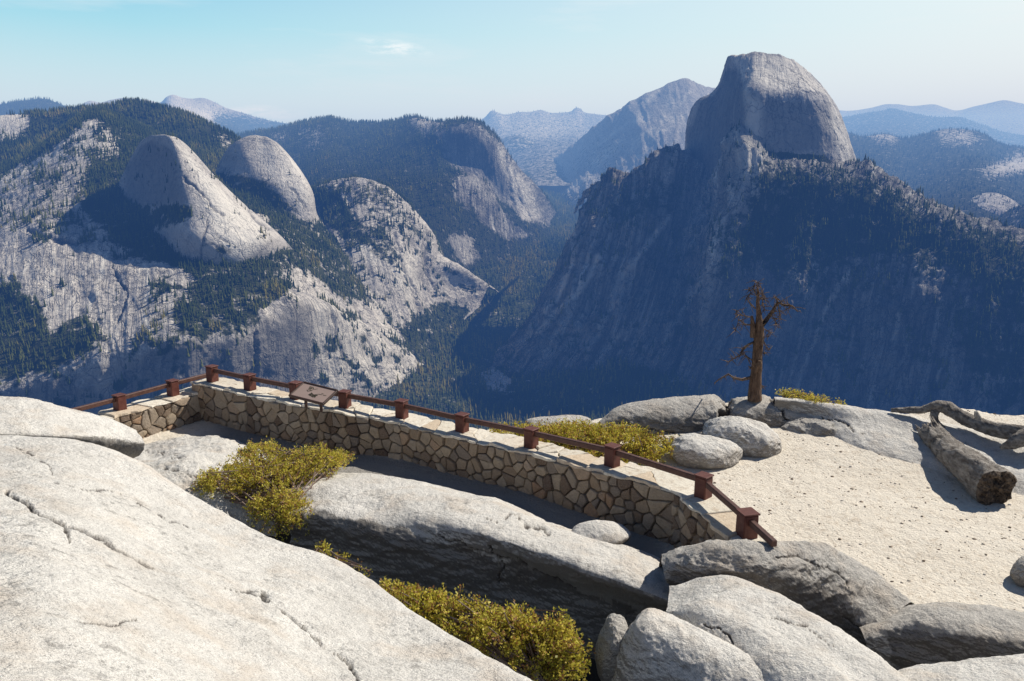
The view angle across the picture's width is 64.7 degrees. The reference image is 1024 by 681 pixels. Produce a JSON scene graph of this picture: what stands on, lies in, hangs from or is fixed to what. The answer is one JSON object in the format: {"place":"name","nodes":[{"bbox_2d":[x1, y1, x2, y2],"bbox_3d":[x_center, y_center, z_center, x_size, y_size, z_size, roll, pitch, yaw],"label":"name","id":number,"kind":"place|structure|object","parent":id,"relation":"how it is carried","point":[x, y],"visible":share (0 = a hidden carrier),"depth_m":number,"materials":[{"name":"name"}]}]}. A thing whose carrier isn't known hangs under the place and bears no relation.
{"place":"outdoors","nodes":[
{"label":"outdoors","id":0,"kind":"place"},
{"bbox_2d":[0,99,62,114],"bbox_3d":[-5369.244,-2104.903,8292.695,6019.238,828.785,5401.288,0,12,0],"label":"distant wooded ridge","id":1,"kind":"structure","parent":0,"point":[46,105],"depth_m":8378.62,"materials":[{"name":"stone"}]},
{"bbox_2d":[0,102,235,168],"bbox_3d":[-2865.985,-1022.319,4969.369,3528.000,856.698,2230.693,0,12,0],"label":"forested ridge","id":2,"kind":"structure","parent":0,"point":[10,124],"depth_m":4619.80,"materials":[{"name":"green plant"}]},
{"bbox_2d":[79,95,288,134],"bbox_3d":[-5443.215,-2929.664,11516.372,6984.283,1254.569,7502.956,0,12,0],"label":"snowy looking peaks","id":3,"kind":"object","parent":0,"point":[202,107],"visible":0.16,"depth_m":11555.18,"materials":[{"name":"grey stone"}]},
{"bbox_2d":[117,135,291,264],"bbox_3d":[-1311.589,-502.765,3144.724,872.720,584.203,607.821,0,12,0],"label":"dome","id":4,"kind":"structure","parent":0,"point":[214,231],"depth_m":3017.77,"materials":[{"name":"stone"}]},
{"bbox_2d":[0,115,423,414],"bbox_3d":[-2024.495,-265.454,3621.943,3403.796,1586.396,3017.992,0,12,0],"label":"massif","id":5,"kind":"structure","parent":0,"point":[284,334],"depth_m":2809.95,"materials":[{"name":"grey stone"}]},
{"bbox_2d":[0,435,531,680],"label":"bedrock slab","id":6,"kind":"structure","parent":0,"point":[115,565],"depth_m":5.91,"materials":[{"name":"stone"}]},
{"bbox_2d":[215,135,320,225],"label":"basket dome","id":7,"kind":"structure","parent":0,"point":[258,159],"depth_m":3870.61,"materials":[{"name":"stone"}]},
{"bbox_2d":[237,117,558,270],"bbox_3d":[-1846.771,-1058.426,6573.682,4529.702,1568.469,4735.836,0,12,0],"label":"canyon head mountain","id":8,"kind":"structure","parent":0,"point":[476,153],"depth_m":5840.47,"materials":[{"name":"stone"}]},
{"bbox_2d":[313,177,500,363],"bbox_3d":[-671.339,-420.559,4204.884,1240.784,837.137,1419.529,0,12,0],"label":"canyon ridge","id":9,"kind":"structure","parent":0,"point":[454,280],"depth_m":4116.39,"materials":[{"name":"grey stone"}]},
{"bbox_2d":[0,0,1023,123],"label":"sky","id":10,"kind":"structure","parent":0,"point":[287,61],"materials":[{"name":"blue"}]},
{"bbox_2d":[501,135,533,175],"bbox_3d":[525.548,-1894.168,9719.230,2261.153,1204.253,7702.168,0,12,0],"label":"canyon side hills","id":11,"kind":"structure","parent":0,"point":[514,144],"depth_m":10355.65,"materials":[{"name":"grey stone"}]},
{"bbox_2d":[481,108,605,185],"bbox_3d":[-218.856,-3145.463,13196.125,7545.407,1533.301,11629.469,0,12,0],"label":"sierra skyline","id":12,"kind":"structure","parent":0,"point":[540,119],"depth_m":12193.75},
{"bbox_2d":[362,186,772,429],"bbox_3d":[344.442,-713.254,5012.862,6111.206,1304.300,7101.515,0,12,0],"label":"valley floor","id":13,"kind":"structure","parent":0,"point":[498,376],"depth_m":3470.14,"materials":[{"name":"green plant"}]},
{"bbox_2d":[0,95,1023,429],"bbox_3d":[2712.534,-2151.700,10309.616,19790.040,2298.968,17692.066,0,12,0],"label":"conifer forest","id":14,"kind":"object","parent":13,"relation":"on","point":[38,143],"visible":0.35,"depth_m":3508.67,"materials":[{"name":"green plant"}]},
{"bbox_2d":[143,402,1023,680],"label":"ground","id":15,"kind":"structure","parent":0,"point":[901,565],"depth_m":12.78,"materials":[{"name":"beige sand"}]},
{"bbox_2d":[0,396,144,457],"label":"rock ledge","id":16,"kind":"object","parent":15,"relation":"on","point":[26,416],"visible":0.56,"depth_m":11.56,"materials":[{"name":"stone"}]},
{"bbox_2d":[96,386,202,438],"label":"stone wall","id":17,"kind":"structure","parent":15,"relation":"on","point":[162,412],"depth_m":16.42,"materials":[{"name":"beige stone"}]},
{"bbox_2d":[71,373,205,410],"bbox_3d":[-7.733,1.222,15.828,0.203,0.362,4.494,7,14,31],"label":"guard railing","id":18,"kind":"object","parent":17,"relation":"on","point":[118,400],"visible":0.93,"depth_m":16.16,"materials":[{"name":"brown wood"}]},
{"bbox_2d":[134,434,288,535],"bbox_3d":[-5.462,2.152,14.579,3.441,1.008,5.828,-7,14,-28],"label":"rock hump","id":19,"kind":"object","parent":15,"relation":"on","point":[171,459],"visible":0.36,"depth_m":13.37,"materials":[{"name":"stone"}]},
{"bbox_2d":[183,470,202,476],"bbox_3d":[-5.073,2.259,12.815,0.877,0.414,0.638,0,12,0],"label":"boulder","id":20,"kind":"object","parent":19,"relation":"on","point":[187,472],"visible":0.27,"depth_m":12.73,"materials":[{"name":"grey stone"}]},
{"bbox_2d":[189,435,355,542],"bbox_3d":[-3.777,2.213,12.837,2.316,1.033,2.744,0,12,0],"label":"shrub","id":21,"kind":"object","parent":15,"relation":"on","point":[279,474],"visible":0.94,"depth_m":12.54,"materials":[{"name":"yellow plant"}]},
{"bbox_2d":[314,539,370,576],"bbox_3d":[-1.996,2.639,9.710,0.850,0.408,0.410,5,13,23],"label":"shrub","id":22,"kind":"object","parent":15,"relation":"on","point":[322,549],"visible":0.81,"depth_m":9.75,"materials":[{"name":"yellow plant"}]},
{"bbox_2d":[190,378,694,543],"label":"stone wall","id":23,"kind":"structure","parent":15,"relation":"on","point":[633,497],"depth_m":14.07,"materials":[{"name":"beige stone"}]},
{"bbox_2d":[288,381,337,411],"bbox_3d":[-3.663,1.073,14.939,0.791,0.479,0.470,5,13,22],"label":"information panel","id":24,"kind":"object","parent":23,"relation":"on","point":[307,392],"visible":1,"depth_m":14.91,"materials":[{"name":"brown metal"}]},
{"bbox_2d":[204,364,713,499],"bbox_3d":[-1.681,1.361,14.461,11.128,0.480,0.831,8,15,33],"label":"guard railing","id":25,"kind":"object","parent":23,"relation":"on","point":[613,452],"visible":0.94,"depth_m":13.87,"materials":[{"name":"brown wood"}]},
{"bbox_2d":[288,473,669,659],"bbox_3d":[-0.870,3.385,12.793,8.248,2.473,3.446,5,13,23],"label":"granite outcrop","id":26,"kind":"object","parent":15,"relation":"on","point":[492,549],"visible":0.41,"depth_m":11.08,"materials":[{"name":"grey stone"}]},
{"bbox_2d":[379,577,595,680],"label":"shrub","id":27,"kind":"object","parent":15,"relation":"on","point":[521,643],"visible":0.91,"depth_m":8.01,"materials":[{"name":"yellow plant"}]},
{"bbox_2d":[526,415,592,430],"bbox_3d":[0.962,1.738,16.378,1.404,0.353,1.033,0,12,0],"label":"boulder","id":28,"kind":"object","parent":15,"relation":"on","point":[534,420],"visible":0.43,"depth_m":16.39,"materials":[{"name":"grey stone"}]},
{"bbox_2d":[489,417,679,465],"bbox_3d":[1.304,1.836,15.169,3.805,0.751,1.700,3,12,12],"label":"shrub","id":29,"kind":"object","parent":15,"relation":"on","point":[643,445],"visible":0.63,"depth_m":15.00,"materials":[{"name":"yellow plant"}]},
{"bbox_2d":[572,520,630,543],"bbox_3d":[1.249,2.756,11.382,0.851,0.372,0.619,0,12,0],"label":"boulder","id":30,"kind":"object","parent":15,"relation":"on","point":[612,532],"visible":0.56,"depth_m":11.26,"materials":[{"name":"stone"}]},
{"bbox_2d":[595,613,628,680],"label":"boulder","id":31,"kind":"object","parent":15,"relation":"on","point":[614,630],"visible":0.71,"depth_m":8.05,"materials":[{"name":"grey stone"}]},
{"bbox_2d":[611,608,764,680],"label":"boulder","id":32,"kind":"object","parent":15,"relation":"on","point":[658,645],"visible":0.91,"depth_m":7.59,"materials":[{"name":"stone"}]},
{"bbox_2d":[598,394,812,434],"bbox_3d":[4.366,1.700,17.343,5.198,1.408,2.866,0,12,0],"label":"rim rock","id":33,"kind":"object","parent":15,"relation":"on","point":[683,414],"visible":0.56,"depth_m":16.12,"materials":[{"name":"grey stone"}]},
{"bbox_2d":[714,279,804,401],"bbox_3d":[4.911,-0.007,16.092,1.581,2.482,0.652,0,12,0],"label":"dead tree","id":34,"kind":"object","parent":33,"relation":"on","point":[756,332],"visible":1,"depth_m":15.99,"materials":[{"name":"brown wood"}]},
{"bbox_2d":[670,433,742,469],"bbox_3d":[3.543,2.068,14.710,1.324,0.640,1.113,0,12,0],"label":"boulder","id":35,"kind":"object","parent":15,"relation":"on","point":[696,451],"visible":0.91,"depth_m":14.38,"materials":[{"name":"stone"}]},
{"bbox_2d":[665,485,764,547],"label":"stone wall","id":36,"kind":"structure","parent":15,"relation":"on","point":[696,520],"depth_m":10.95,"materials":[{"name":"beige stone"}]},
{"bbox_2d":[706,482,776,546],"bbox_3d":[2.916,2.281,10.351,0.225,0.363,1.676,-3,13,-14],"label":"guard railing","id":37,"kind":"object","parent":36,"relation":"on","point":[748,526],"visible":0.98,"depth_m":10.10,"materials":[{"name":"brown wood"}]},
{"bbox_2d":[701,416,781,457],"bbox_3d":[4.301,1.851,15.244,1.458,0.812,1.157,0,12,0],"label":"boulder","id":38,"kind":"object","parent":15,"relation":"on","point":[752,438],"visible":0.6,"depth_m":14.87,"materials":[{"name":"stone"}]},
{"bbox_2d":[659,539,913,646],"bbox_3d":[3.390,3.411,10.050,3.174,2.157,1.390,0,12,0],"label":"granite hump","id":39,"kind":"object","parent":15,"relation":"on","point":[847,594],"visible":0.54,"depth_m":9.61,"materials":[{"name":"grey stone"}]},
{"bbox_2d":[666,575,910,680],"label":"rock slab","id":40,"kind":"object","parent":15,"relation":"on","point":[776,636],"visible":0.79,"depth_m":7.90,"materials":[{"name":"stone"}]},
{"bbox_2d":[780,417,836,435],"bbox_3d":[5.938,1.847,15.952,1.224,0.624,0.855,8,14,32],"label":"boulder","id":41,"kind":"object","parent":15,"relation":"on","point":[815,426],"visible":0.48,"depth_m":15.74,"materials":[{"name":"grey stone"}]},
{"bbox_2d":[666,410,1023,609],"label":"pebbles","id":42,"kind":"object","parent":15,"relation":"on","point":[769,510],"visible":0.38,"depth_m":12.69,"materials":[{"name":"stone"}]},
{"bbox_2d":[773,397,1023,494],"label":"bedrock ledge","id":43,"kind":"object","parent":15,"relation":"on","point":[888,434],"visible":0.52,"depth_m":15.28,"materials":[{"name":"stone"}]},
{"bbox_2d":[775,387,845,405],"bbox_3d":[6.039,1.202,16.363,1.409,0.409,0.574,4,13,19],"label":"shrub","id":44,"kind":"object","parent":43,"relation":"on","point":[793,393],"visible":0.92,"depth_m":16.39,"materials":[{"name":"yellow plant"}]},
{"bbox_2d":[891,400,1023,449],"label":"fallen branch","id":45,"kind":"object","parent":43,"relation":"on","point":[1012,435],"visible":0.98,"depth_m":15.04,"materials":[{"name":"grey wood"}]},
{"bbox_2d":[859,602,1023,670],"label":"granite hump","id":46,"kind":"object","parent":15,"relation":"on","point":[918,634],"visible":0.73,"depth_m":9.06,"materials":[{"name":"grey stone"}]},
{"bbox_2d":[898,654,1023,680],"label":"rock slab","id":47,"kind":"object","parent":15,"relation":"on","point":[1003,668],"visible":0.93,"depth_m":7.36,"materials":[{"name":"stone"}]},
{"bbox_2d":[915,415,1016,505],"bbox_3d":[7.799,2.042,14.188,0.617,0.744,2.819,0,12,2],"label":"fallen log","id":48,"kind":"object","parent":15,"relation":"on","point":[982,479],"visible":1,"depth_m":13.29,"materials":[{"name":"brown wood"}]},
{"bbox_2d":[1010,556,1023,586],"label":"boulder","id":49,"kind":"object","parent":15,"relation":"on","point":[1017,573],"visible":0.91,"depth_m":10.46,"materials":[{"name":"grey stone"}]},
{"bbox_2d":[554,78,714,208],"bbox_3d":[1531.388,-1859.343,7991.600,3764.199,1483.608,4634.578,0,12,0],"label":"bare granite ridge","id":50,"kind":"structure","parent":0,"point":[640,127],"depth_m":7707.69,"materials":[{"name":"grey stone"}]},
{"bbox_2d":[491,125,1023,415],"bbox_3d":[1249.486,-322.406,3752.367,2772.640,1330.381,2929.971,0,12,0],"label":"half dome massif","id":51,"kind":"structure","parent":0,"point":[886,346],"depth_m":3278.27,"materials":[{"name":"stone"}]},
{"bbox_2d":[685,51,855,173],"bbox_3d":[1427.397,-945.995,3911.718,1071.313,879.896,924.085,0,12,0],"label":"half dome","id":52,"kind":"structure","parent":0,"point":[780,105],"depth_m":3634.26,"materials":[{"name":"grey stone"}]},
{"bbox_2d":[839,100,1023,134],"bbox_3d":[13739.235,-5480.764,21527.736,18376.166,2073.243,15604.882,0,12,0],"label":"crest","id":53,"kind":"object","parent":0,"point":[1005,116],"visible":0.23,"depth_m":21102.05,"materials":[{"name":"blue"}]},
{"bbox_2d":[842,108,1023,147],"bbox_3d":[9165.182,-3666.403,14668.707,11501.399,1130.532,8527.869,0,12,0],"label":"blue ridge","id":54,"kind":"structure","parent":0,"point":[872,123],"depth_m":13919.40,"materials":[{"name":"blue stone"}]},
{"bbox_2d":[848,128,1023,218],"bbox_3d":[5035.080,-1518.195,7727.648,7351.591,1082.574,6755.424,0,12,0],"label":"wooded upland","id":55,"kind":"structure","parent":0,"point":[1016,164],"depth_m":7332.10,"materials":[{"name":"green plant"}]},
{"bbox_2d":[971,193,1017,214],"bbox_3d":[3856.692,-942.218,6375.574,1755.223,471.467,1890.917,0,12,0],"label":"bald dome","id":56,"kind":"structure","parent":0,"point":[996,198],"depth_m":5671.04,"materials":[{"name":"grey stone"}]},
{"bbox_2d":[998,206,1023,227],"bbox_3d":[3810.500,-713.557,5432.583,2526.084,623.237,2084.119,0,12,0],"label":"wooded spur","id":57,"kind":"structure","parent":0,"point":[1020,212],"depth_m":4983.64,"materials":[{"name":"stone"}]}
]}

